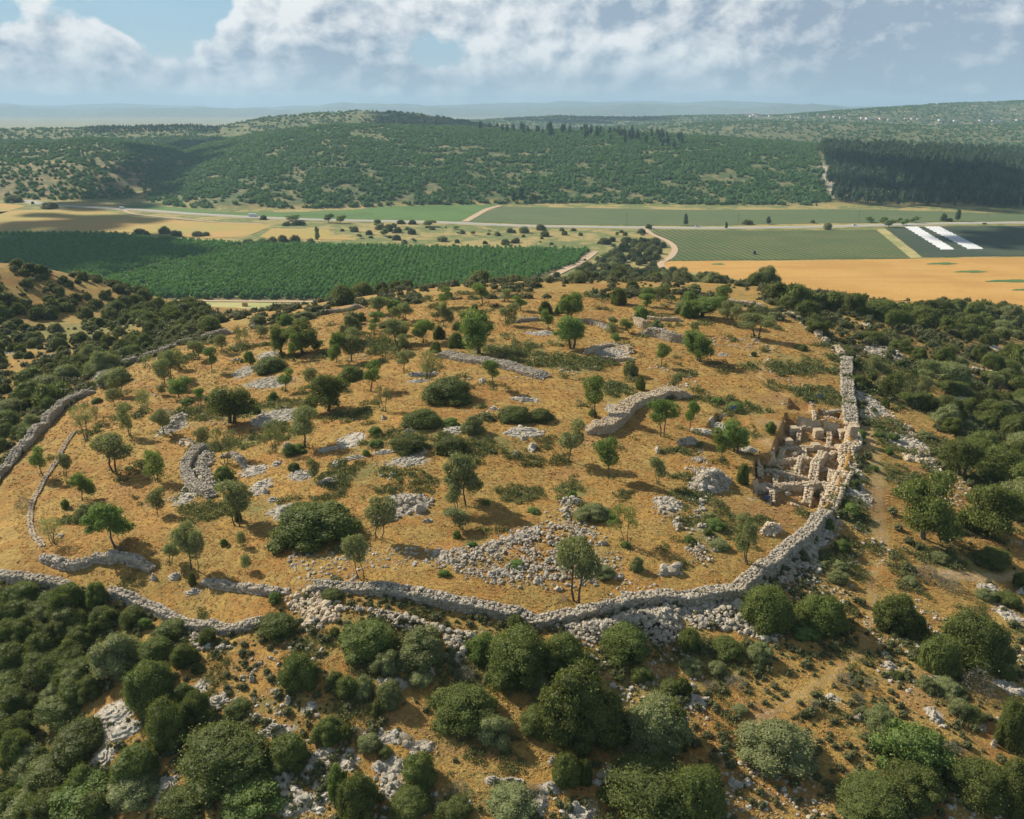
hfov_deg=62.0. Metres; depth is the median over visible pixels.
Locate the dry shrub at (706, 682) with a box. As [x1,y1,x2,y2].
[702,679,718,692]
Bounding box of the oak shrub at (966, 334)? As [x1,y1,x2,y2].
[955,328,973,341]
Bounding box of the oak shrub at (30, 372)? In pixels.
[13,366,44,386]
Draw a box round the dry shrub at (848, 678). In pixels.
[834,671,858,689]
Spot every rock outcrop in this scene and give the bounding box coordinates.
[90,747,112,769]
[94,700,131,725]
[107,719,142,741]
[150,573,155,580]
[155,778,174,799]
[168,572,180,580]
[183,493,193,502]
[183,588,201,595]
[209,695,225,706]
[244,465,267,473]
[249,673,254,682]
[252,481,267,486]
[260,351,273,356]
[261,487,268,494]
[264,723,285,732]
[267,497,277,502]
[270,460,282,467]
[274,505,287,514]
[281,772,289,780]
[285,695,290,704]
[292,472,310,476]
[294,793,317,808]
[317,446,338,452]
[317,477,339,484]
[318,747,334,756]
[330,460,338,466]
[337,432,365,450]
[340,454,367,460]
[347,757,354,767]
[371,760,387,772]
[372,449,394,454]
[379,676,393,685]
[384,781,394,795]
[400,679,408,687]
[406,379,430,382]
[418,447,427,454]
[422,517,432,522]
[429,667,435,675]
[448,426,460,432]
[484,775,500,784]
[500,776,523,783]
[513,397,535,401]
[516,427,538,432]
[520,434,526,440]
[528,442,536,452]
[535,795,545,812]
[538,330,552,333]
[542,780,560,794]
[547,755,554,764]
[572,801,579,810]
[592,779,602,786]
[690,428,714,434]
[708,416,724,427]
[728,775,734,782]
[728,779,741,788]
[739,446,757,452]
[743,777,751,786]
[843,481,866,507]
[847,461,866,479]
[854,712,861,720]
[883,661,895,668]
[926,707,939,723]
[976,583,992,590]
[976,723,986,731]
[979,342,1001,349]
[990,738,996,747]
[1008,688,1023,696]
[1015,587,1023,595]
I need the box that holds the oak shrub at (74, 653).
[60,645,85,660]
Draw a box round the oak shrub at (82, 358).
[67,353,90,364]
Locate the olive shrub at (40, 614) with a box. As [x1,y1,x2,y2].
[28,602,50,626]
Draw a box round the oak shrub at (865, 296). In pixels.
[860,293,868,303]
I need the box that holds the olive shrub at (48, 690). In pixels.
[35,683,59,705]
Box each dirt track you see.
[123,210,260,223]
[463,205,499,220]
[549,251,598,274]
[642,228,677,268]
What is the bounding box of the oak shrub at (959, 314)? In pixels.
[955,311,969,317]
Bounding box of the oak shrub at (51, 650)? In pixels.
[45,646,57,657]
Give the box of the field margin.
[877,228,920,257]
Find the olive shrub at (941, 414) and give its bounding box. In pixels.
[928,402,962,424]
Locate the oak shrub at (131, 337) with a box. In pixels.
[123,333,137,340]
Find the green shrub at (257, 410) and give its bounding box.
[252,405,261,414]
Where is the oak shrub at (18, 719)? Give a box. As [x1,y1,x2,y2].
[0,709,38,742]
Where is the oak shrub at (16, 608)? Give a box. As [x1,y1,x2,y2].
[4,594,33,619]
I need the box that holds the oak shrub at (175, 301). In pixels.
[168,298,179,304]
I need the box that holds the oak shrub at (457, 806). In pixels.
[432,791,473,818]
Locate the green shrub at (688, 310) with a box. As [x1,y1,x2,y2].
[679,299,699,318]
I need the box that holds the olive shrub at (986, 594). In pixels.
[974,587,997,601]
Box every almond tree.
[27,444,46,474]
[65,471,96,500]
[78,501,135,548]
[141,450,164,482]
[166,375,193,397]
[193,388,204,404]
[202,347,216,372]
[243,351,255,367]
[275,367,293,390]
[285,214,300,220]
[287,331,303,360]
[323,213,333,221]
[327,330,346,362]
[336,215,346,222]
[363,358,380,391]
[367,323,377,332]
[368,311,384,329]
[370,296,390,311]
[380,228,388,234]
[411,318,434,342]
[423,220,436,224]
[438,286,452,301]
[471,283,489,305]
[481,359,499,387]
[512,295,526,310]
[540,310,553,330]
[581,374,606,416]
[593,435,622,478]
[606,504,638,541]
[610,333,620,342]
[618,318,633,332]
[637,286,658,305]
[641,293,655,308]
[646,399,682,435]
[654,342,672,365]
[684,399,700,430]
[710,424,734,461]
[712,284,732,299]
[716,296,724,307]
[865,216,874,221]
[884,219,896,226]
[901,218,910,225]
[910,216,920,222]
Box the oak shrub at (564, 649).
[541,630,601,677]
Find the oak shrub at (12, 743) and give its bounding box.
[0,726,42,770]
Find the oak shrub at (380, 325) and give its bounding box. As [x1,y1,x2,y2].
[377,322,392,328]
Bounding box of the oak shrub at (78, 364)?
[72,361,83,370]
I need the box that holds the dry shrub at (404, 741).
[397,733,413,746]
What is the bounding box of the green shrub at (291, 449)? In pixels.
[281,443,305,456]
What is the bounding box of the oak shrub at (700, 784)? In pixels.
[671,757,732,818]
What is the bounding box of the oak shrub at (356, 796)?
[333,768,380,818]
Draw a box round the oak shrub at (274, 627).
[254,610,298,644]
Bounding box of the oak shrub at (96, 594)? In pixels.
[81,581,108,609]
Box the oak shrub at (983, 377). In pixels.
[978,370,1000,385]
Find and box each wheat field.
[0,203,23,213]
[0,210,267,237]
[260,228,355,239]
[664,257,1023,304]
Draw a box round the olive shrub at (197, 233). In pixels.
[191,231,203,236]
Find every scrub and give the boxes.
[0,100,1023,147]
[0,122,829,208]
[0,263,1023,818]
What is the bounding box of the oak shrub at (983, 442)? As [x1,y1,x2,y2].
[968,437,991,467]
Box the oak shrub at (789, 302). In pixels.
[774,294,800,309]
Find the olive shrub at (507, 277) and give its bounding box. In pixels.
[505,273,517,280]
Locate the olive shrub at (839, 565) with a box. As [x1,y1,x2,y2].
[832,560,848,572]
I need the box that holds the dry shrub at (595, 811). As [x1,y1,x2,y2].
[586,798,599,816]
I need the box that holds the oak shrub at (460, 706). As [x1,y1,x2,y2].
[423,680,500,736]
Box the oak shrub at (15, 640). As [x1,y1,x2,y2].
[6,638,22,643]
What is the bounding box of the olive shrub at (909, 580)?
[901,575,919,585]
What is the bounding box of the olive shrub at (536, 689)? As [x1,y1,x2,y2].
[529,673,549,694]
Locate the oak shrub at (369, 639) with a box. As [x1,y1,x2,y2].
[335,615,399,666]
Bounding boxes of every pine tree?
[830,185,835,195]
[835,187,839,198]
[850,186,855,201]
[853,190,860,201]
[858,189,862,200]
[865,191,869,202]
[870,189,876,204]
[876,190,882,202]
[877,188,885,203]
[877,190,884,203]
[885,190,889,202]
[896,196,900,204]
[901,190,907,203]
[911,187,917,202]
[919,189,925,202]
[924,192,929,204]
[929,190,934,202]
[934,189,941,206]
[947,192,954,203]
[986,196,993,205]
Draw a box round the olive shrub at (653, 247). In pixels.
[648,244,656,250]
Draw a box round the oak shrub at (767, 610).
[735,581,802,637]
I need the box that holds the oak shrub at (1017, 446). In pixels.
[1005,439,1023,460]
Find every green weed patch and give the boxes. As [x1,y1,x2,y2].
[927,262,956,264]
[956,270,985,272]
[986,279,1023,281]
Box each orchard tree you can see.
[156,291,165,297]
[164,291,171,297]
[174,291,181,298]
[181,291,189,297]
[193,291,199,297]
[202,291,210,298]
[211,291,216,297]
[222,292,230,298]
[229,290,233,297]
[238,291,245,297]
[245,290,250,297]
[250,292,257,298]
[257,291,263,297]
[268,292,274,298]
[274,292,280,297]
[284,292,292,298]
[297,292,303,299]
[303,293,309,298]
[314,292,320,298]
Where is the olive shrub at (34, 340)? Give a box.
[30,338,38,344]
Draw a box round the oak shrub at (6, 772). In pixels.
[0,765,15,784]
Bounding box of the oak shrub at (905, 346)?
[886,339,915,354]
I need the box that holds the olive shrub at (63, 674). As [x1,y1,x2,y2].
[57,666,82,688]
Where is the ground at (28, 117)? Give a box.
[0,101,1023,818]
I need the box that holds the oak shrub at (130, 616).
[119,603,145,631]
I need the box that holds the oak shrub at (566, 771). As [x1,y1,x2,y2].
[551,752,582,789]
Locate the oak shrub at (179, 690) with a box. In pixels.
[170,681,194,703]
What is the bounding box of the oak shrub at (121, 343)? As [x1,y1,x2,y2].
[112,338,133,350]
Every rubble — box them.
[428,502,623,590]
[652,497,683,530]
[683,449,718,570]
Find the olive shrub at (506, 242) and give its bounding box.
[500,238,510,245]
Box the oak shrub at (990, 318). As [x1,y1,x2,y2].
[984,315,994,321]
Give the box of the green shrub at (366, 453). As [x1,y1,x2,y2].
[361,450,369,456]
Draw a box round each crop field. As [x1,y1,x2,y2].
[118,204,494,220]
[652,230,909,259]
[885,226,1023,256]
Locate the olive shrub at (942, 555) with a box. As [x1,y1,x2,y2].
[930,550,950,563]
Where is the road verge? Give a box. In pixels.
[21,200,1023,229]
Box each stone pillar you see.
[758,484,769,494]
[781,437,793,446]
[787,425,799,436]
[810,442,821,450]
[812,428,823,439]
[837,428,845,439]
[846,424,859,437]
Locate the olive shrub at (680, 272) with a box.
[673,266,692,278]
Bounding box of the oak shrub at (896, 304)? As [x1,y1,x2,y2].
[885,298,898,308]
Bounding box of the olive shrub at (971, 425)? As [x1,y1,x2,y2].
[962,420,980,432]
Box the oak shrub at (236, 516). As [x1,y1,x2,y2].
[234,510,241,522]
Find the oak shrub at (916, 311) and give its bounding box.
[908,304,940,329]
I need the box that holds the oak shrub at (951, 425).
[940,416,963,435]
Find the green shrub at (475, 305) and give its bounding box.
[471,303,478,309]
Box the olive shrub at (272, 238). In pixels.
[267,236,277,241]
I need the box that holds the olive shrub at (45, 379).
[30,373,58,384]
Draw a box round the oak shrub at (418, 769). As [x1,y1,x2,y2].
[399,748,440,792]
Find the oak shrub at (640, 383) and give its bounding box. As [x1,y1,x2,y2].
[635,375,645,390]
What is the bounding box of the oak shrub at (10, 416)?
[0,408,21,425]
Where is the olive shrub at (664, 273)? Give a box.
[658,270,668,276]
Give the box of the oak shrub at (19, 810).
[11,789,40,818]
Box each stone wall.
[0,389,95,479]
[0,568,71,590]
[26,430,75,546]
[37,549,155,571]
[106,585,177,620]
[122,350,160,361]
[159,338,190,350]
[167,613,261,635]
[178,442,218,499]
[199,576,290,595]
[201,328,232,336]
[220,451,248,468]
[312,578,532,625]
[320,304,362,313]
[434,350,550,379]
[513,317,540,322]
[525,583,741,629]
[580,318,608,329]
[582,342,633,354]
[584,385,692,434]
[601,355,635,360]
[632,313,649,328]
[643,327,684,343]
[647,316,683,321]
[712,296,762,305]
[731,507,833,600]
[805,327,822,337]
[818,420,862,511]
[820,337,844,353]
[839,355,858,421]
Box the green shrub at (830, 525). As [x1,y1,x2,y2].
[825,518,834,530]
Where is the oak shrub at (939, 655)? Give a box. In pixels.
[913,630,964,681]
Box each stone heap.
[92,369,103,387]
[162,412,187,431]
[176,438,196,446]
[191,448,218,491]
[373,505,410,524]
[389,493,433,512]
[558,495,581,503]
[656,561,682,575]
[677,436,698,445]
[688,467,731,494]
[758,521,782,536]
[865,345,904,360]
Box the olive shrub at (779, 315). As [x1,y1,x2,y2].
[768,311,787,320]
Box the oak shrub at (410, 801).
[386,782,433,818]
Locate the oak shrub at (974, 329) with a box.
[966,323,979,337]
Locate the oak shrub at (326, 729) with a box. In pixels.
[308,714,342,748]
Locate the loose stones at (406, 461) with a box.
[4,305,1023,818]
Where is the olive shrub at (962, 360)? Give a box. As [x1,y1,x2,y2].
[955,355,971,366]
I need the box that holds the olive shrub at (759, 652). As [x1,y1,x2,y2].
[744,641,775,665]
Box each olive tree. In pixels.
[36,515,60,543]
[54,453,73,476]
[68,403,94,438]
[89,404,101,424]
[89,430,134,472]
[105,365,126,396]
[105,387,121,406]
[115,401,133,435]
[132,386,149,414]
[141,354,153,366]
[144,486,167,516]
[148,408,170,433]
[149,357,172,387]
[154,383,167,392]
[157,349,179,378]
[161,543,179,564]
[167,518,200,568]
[169,348,185,368]
[185,340,205,359]
[185,528,205,570]
[190,425,209,442]
[206,427,238,463]
[213,334,226,353]
[213,478,256,526]
[233,328,242,343]
[236,531,246,547]
[239,553,251,571]
[241,328,249,340]
[257,325,268,335]
[261,418,283,446]
[288,405,321,447]
[302,366,316,383]
[304,457,319,481]
[335,324,368,360]
[340,533,371,578]
[360,493,399,537]
[367,296,389,311]
[373,385,392,411]
[382,318,411,342]
[389,306,398,318]
[396,349,416,372]
[397,302,413,320]
[397,333,410,347]
[418,349,443,378]
[429,311,439,319]
[433,300,454,323]
[440,449,483,505]
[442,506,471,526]
[444,476,464,507]
[499,288,511,301]
[499,302,519,324]
[553,531,604,603]
[556,416,588,461]
[604,322,619,336]
[608,316,617,322]
[649,455,666,483]
[654,283,671,301]
[668,372,683,385]
[689,321,699,329]
[717,300,743,324]
[732,512,760,564]
[737,311,779,337]
[870,355,883,367]
[915,359,953,383]
[917,374,932,391]
[986,371,1005,386]
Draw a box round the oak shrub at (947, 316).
[939,314,955,326]
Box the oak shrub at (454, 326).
[451,320,461,330]
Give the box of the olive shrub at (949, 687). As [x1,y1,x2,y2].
[931,674,963,697]
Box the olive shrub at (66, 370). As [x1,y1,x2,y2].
[53,364,78,378]
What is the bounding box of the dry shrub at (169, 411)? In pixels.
[162,408,173,416]
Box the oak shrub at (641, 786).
[595,746,712,818]
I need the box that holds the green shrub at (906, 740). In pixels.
[861,710,961,779]
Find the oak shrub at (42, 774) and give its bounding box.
[19,751,73,793]
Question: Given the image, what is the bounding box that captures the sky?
[0,0,1023,107]
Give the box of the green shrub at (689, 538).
[681,535,694,543]
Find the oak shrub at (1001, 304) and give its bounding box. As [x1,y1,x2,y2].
[992,301,1008,308]
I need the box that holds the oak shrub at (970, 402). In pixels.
[961,397,978,414]
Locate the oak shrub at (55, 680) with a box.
[49,668,62,688]
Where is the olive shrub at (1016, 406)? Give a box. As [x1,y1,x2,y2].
[1002,400,1022,411]
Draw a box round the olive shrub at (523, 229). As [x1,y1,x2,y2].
[518,226,529,232]
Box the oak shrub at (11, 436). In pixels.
[8,423,27,439]
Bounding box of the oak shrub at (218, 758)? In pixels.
[170,716,275,811]
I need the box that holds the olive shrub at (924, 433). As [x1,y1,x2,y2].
[915,429,934,439]
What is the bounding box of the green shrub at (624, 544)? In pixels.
[619,541,630,547]
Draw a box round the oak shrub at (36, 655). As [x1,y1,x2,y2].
[17,646,59,684]
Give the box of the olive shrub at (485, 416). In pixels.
[479,412,494,421]
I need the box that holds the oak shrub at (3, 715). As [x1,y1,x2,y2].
[0,709,12,727]
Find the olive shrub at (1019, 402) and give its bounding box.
[1014,396,1023,409]
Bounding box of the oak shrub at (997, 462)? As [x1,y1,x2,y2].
[974,440,1023,484]
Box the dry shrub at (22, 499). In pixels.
[14,496,34,511]
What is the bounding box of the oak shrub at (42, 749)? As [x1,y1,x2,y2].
[32,745,48,759]
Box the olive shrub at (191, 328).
[180,322,197,333]
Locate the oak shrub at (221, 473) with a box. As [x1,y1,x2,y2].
[213,464,234,481]
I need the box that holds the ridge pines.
[84,123,221,133]
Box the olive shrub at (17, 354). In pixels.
[12,351,22,358]
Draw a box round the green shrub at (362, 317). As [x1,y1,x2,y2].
[357,312,366,321]
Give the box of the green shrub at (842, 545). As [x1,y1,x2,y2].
[833,538,850,552]
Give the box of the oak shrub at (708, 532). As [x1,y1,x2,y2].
[702,528,712,535]
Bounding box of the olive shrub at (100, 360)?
[82,349,122,374]
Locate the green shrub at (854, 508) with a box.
[842,502,861,516]
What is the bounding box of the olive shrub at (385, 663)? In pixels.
[367,647,402,677]
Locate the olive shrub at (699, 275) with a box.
[693,271,705,280]
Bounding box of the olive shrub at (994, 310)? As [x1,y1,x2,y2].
[984,305,1002,319]
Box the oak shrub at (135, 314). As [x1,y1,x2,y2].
[130,309,146,319]
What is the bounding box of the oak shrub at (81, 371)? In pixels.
[80,361,90,374]
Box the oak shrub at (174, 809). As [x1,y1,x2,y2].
[150,780,202,818]
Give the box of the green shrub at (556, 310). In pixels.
[554,303,562,313]
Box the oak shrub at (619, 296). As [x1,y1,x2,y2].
[610,286,627,305]
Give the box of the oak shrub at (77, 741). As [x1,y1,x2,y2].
[45,710,105,772]
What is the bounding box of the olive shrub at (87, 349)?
[76,343,98,356]
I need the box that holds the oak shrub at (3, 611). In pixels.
[0,599,6,620]
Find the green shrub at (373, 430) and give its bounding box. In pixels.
[368,426,382,435]
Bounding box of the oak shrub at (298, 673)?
[274,650,318,693]
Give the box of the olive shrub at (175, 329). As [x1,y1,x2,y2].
[169,323,183,334]
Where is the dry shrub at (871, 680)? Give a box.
[861,678,878,689]
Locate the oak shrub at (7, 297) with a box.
[0,291,19,306]
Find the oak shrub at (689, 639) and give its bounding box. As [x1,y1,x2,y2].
[676,625,702,652]
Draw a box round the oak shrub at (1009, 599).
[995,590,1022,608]
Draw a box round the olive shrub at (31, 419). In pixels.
[18,414,40,425]
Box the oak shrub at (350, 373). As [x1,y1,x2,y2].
[336,365,364,381]
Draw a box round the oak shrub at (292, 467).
[287,462,299,471]
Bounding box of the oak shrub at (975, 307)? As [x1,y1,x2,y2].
[962,300,985,313]
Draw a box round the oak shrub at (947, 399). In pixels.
[934,394,967,420]
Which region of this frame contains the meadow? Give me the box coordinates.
[206,302,310,308]
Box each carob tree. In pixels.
[456,306,496,353]
[552,314,586,348]
[557,291,583,317]
[679,329,715,361]
[692,294,720,317]
[720,417,752,453]
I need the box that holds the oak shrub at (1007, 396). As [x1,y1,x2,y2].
[998,391,1014,401]
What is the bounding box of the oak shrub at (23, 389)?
[8,378,38,399]
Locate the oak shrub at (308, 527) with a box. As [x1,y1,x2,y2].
[260,497,368,554]
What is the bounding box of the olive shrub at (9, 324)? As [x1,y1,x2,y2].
[2,320,17,328]
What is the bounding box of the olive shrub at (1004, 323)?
[994,319,1011,328]
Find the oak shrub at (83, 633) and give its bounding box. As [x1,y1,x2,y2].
[61,625,94,648]
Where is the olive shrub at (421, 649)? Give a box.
[394,623,448,672]
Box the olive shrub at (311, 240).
[306,238,314,243]
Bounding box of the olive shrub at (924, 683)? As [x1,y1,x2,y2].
[912,675,939,693]
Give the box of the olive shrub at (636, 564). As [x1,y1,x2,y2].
[629,557,645,572]
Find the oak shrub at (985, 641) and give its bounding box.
[934,605,1021,679]
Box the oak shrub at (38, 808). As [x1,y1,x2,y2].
[23,785,61,818]
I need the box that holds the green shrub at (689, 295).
[682,291,697,301]
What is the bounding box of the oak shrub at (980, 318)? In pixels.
[966,313,987,325]
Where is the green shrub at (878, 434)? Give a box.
[873,432,885,437]
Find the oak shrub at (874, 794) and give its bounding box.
[824,763,911,818]
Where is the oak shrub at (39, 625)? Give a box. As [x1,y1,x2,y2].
[31,620,49,633]
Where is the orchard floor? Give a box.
[2,238,591,299]
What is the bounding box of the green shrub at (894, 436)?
[886,433,900,440]
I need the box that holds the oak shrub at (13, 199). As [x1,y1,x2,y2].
[2,195,22,202]
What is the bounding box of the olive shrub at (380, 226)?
[374,223,383,229]
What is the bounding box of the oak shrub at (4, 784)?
[0,771,20,793]
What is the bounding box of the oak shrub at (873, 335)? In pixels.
[860,329,886,344]
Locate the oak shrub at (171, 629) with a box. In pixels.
[148,618,186,643]
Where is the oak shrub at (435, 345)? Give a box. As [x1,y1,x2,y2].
[428,341,441,352]
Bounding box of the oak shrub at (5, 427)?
[0,422,12,437]
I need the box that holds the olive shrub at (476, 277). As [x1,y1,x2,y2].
[468,272,481,282]
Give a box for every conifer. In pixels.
[511,190,515,201]
[518,187,524,196]
[546,121,554,134]
[683,213,688,225]
[766,216,771,222]
[955,209,961,220]
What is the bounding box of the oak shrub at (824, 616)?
[792,591,853,640]
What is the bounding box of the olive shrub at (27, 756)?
[4,741,44,784]
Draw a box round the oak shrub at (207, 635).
[197,626,216,645]
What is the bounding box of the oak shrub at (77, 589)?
[61,581,84,606]
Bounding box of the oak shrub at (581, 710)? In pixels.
[535,654,630,761]
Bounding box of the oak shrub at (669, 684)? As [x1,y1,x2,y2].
[656,675,678,698]
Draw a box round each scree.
[187,630,232,652]
[284,585,342,632]
[341,604,483,654]
[545,601,682,646]
[682,598,784,643]
[777,554,825,585]
[854,388,878,421]
[881,411,966,483]
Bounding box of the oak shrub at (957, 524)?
[949,519,960,530]
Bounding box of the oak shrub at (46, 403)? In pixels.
[37,394,55,411]
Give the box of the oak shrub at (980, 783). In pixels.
[941,750,1010,818]
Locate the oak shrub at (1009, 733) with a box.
[993,695,1023,754]
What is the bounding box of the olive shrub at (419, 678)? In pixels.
[405,667,434,689]
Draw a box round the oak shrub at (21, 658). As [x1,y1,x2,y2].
[19,653,25,665]
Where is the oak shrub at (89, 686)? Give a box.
[74,672,106,704]
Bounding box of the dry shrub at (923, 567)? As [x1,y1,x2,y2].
[914,563,943,580]
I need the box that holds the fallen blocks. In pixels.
[759,440,837,502]
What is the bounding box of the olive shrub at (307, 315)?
[292,311,317,319]
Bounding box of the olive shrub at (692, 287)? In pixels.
[688,282,701,290]
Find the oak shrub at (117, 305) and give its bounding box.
[103,299,125,313]
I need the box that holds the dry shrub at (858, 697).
[853,692,865,704]
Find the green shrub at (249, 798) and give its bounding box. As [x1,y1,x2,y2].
[218,771,290,818]
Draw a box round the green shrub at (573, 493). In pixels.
[567,490,577,496]
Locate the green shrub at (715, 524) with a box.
[706,517,725,531]
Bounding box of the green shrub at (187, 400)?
[178,397,193,404]
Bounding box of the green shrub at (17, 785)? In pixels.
[15,779,25,788]
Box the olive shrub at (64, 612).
[47,604,85,626]
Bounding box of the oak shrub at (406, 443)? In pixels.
[388,430,426,456]
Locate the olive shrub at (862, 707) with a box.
[858,705,867,717]
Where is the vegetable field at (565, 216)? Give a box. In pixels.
[468,207,1023,224]
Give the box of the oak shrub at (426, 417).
[399,406,443,429]
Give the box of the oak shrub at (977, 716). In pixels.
[962,702,987,725]
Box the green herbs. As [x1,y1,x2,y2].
[0,287,1023,818]
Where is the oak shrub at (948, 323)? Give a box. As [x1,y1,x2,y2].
[938,316,958,331]
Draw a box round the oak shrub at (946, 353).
[932,343,957,361]
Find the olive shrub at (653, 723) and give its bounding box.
[623,688,697,760]
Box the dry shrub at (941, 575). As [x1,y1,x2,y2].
[933,572,962,594]
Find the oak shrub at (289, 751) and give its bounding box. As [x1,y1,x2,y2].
[266,729,311,776]
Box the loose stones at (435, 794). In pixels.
[33,546,1023,818]
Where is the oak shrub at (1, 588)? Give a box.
[0,584,5,595]
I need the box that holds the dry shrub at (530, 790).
[527,783,544,798]
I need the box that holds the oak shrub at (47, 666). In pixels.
[33,650,63,684]
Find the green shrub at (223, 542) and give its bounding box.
[219,538,227,546]
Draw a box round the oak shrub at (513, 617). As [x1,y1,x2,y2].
[505,612,524,626]
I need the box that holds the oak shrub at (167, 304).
[162,303,186,313]
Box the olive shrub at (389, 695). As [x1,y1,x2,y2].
[375,677,403,711]
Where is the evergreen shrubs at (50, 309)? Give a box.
[0,193,1023,786]
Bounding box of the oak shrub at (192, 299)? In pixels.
[186,295,197,302]
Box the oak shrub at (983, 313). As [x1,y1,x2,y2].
[977,310,992,317]
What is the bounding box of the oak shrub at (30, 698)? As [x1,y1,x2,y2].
[22,690,39,711]
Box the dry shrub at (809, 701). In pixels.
[806,697,819,708]
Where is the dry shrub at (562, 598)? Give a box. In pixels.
[557,595,568,602]
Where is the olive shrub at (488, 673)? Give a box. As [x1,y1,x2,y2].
[482,662,496,682]
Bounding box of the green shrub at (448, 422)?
[442,417,460,427]
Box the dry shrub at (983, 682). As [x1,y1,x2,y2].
[961,668,1001,702]
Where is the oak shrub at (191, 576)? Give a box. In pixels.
[187,571,195,586]
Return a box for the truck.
[248,213,257,216]
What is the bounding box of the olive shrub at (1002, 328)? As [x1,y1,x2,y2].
[993,326,1013,335]
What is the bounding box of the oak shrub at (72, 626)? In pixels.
[64,620,88,637]
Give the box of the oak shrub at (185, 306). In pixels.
[177,301,197,312]
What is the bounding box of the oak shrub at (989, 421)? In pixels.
[975,414,997,427]
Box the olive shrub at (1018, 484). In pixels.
[996,472,1023,521]
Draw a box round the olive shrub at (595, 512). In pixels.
[572,501,614,523]
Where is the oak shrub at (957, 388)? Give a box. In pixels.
[936,379,975,396]
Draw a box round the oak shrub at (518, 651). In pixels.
[480,618,549,693]
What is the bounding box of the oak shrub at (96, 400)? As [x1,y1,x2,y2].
[90,397,103,403]
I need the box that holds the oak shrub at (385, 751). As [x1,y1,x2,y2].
[376,744,393,759]
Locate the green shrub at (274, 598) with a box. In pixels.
[268,591,281,605]
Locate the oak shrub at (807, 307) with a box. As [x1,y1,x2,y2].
[794,299,822,317]
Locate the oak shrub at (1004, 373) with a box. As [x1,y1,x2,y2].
[997,370,1009,384]
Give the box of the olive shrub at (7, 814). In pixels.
[0,788,34,818]
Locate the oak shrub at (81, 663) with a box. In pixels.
[62,655,92,675]
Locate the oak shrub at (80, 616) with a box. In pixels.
[62,607,88,627]
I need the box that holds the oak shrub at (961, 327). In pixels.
[956,323,968,330]
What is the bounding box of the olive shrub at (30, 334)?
[22,331,42,342]
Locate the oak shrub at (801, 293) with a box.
[780,282,815,302]
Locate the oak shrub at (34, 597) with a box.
[21,593,38,601]
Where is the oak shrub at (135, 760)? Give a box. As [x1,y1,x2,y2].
[106,738,162,787]
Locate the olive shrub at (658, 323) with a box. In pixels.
[646,319,664,327]
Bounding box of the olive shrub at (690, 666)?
[677,656,703,677]
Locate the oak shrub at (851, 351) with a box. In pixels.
[844,348,856,353]
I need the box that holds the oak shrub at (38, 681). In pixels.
[17,653,49,689]
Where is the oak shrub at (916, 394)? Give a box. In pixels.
[913,392,937,402]
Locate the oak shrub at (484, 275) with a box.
[471,269,491,282]
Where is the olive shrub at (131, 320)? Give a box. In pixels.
[127,317,135,323]
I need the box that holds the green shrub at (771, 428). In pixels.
[765,421,776,434]
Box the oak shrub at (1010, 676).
[994,667,1018,681]
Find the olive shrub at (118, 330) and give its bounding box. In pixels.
[111,325,125,336]
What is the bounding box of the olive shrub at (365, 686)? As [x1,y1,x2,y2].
[356,672,374,700]
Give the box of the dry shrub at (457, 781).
[448,777,467,794]
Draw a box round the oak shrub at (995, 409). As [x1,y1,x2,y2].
[971,398,1015,422]
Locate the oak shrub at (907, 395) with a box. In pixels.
[897,391,913,400]
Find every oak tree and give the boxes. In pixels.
[201,382,258,422]
[268,321,288,353]
[280,316,324,352]
[301,373,350,411]
[804,313,832,332]
[879,370,906,396]
[884,308,904,329]
[891,466,966,543]
[936,436,987,475]
[955,481,1023,538]
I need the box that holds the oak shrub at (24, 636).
[21,631,32,643]
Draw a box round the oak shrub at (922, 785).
[878,757,948,816]
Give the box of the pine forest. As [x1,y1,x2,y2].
[819,136,1023,189]
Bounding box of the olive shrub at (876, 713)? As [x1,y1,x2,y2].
[863,700,895,734]
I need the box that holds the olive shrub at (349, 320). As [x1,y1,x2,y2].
[338,314,362,334]
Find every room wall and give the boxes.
[752,479,775,494]
[756,459,763,478]
[763,451,812,467]
[763,468,808,480]
[768,488,775,504]
[772,474,779,485]
[772,479,835,493]
[777,449,785,458]
[779,444,836,450]
[788,475,794,481]
[789,450,805,456]
[790,501,800,508]
[794,455,803,473]
[795,426,801,441]
[797,416,839,435]
[801,447,807,456]
[801,487,814,507]
[808,450,829,480]
[811,410,816,420]
[819,467,833,472]
[819,491,824,501]
[821,409,842,415]
[826,430,832,445]
[826,469,835,482]
[828,450,837,458]
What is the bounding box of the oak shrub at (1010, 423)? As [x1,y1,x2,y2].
[998,411,1023,439]
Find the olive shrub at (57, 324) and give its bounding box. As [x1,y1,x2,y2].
[45,322,65,331]
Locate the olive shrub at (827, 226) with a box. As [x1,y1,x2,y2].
[823,222,832,229]
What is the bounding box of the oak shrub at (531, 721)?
[516,700,551,742]
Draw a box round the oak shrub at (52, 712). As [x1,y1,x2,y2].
[30,692,84,733]
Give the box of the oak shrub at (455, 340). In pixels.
[447,331,463,348]
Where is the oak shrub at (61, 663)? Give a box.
[52,657,74,674]
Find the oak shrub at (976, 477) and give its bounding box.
[962,473,983,484]
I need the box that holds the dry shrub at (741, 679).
[724,674,748,692]
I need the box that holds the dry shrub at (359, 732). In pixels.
[352,726,366,738]
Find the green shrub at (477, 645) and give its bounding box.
[462,629,495,664]
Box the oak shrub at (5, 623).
[0,616,16,645]
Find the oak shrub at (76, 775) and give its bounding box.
[60,761,96,790]
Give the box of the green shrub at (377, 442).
[367,439,383,447]
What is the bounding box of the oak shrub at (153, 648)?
[133,633,174,665]
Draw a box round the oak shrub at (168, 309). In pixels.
[163,305,179,313]
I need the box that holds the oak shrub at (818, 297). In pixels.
[811,292,831,309]
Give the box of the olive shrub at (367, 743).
[356,732,379,753]

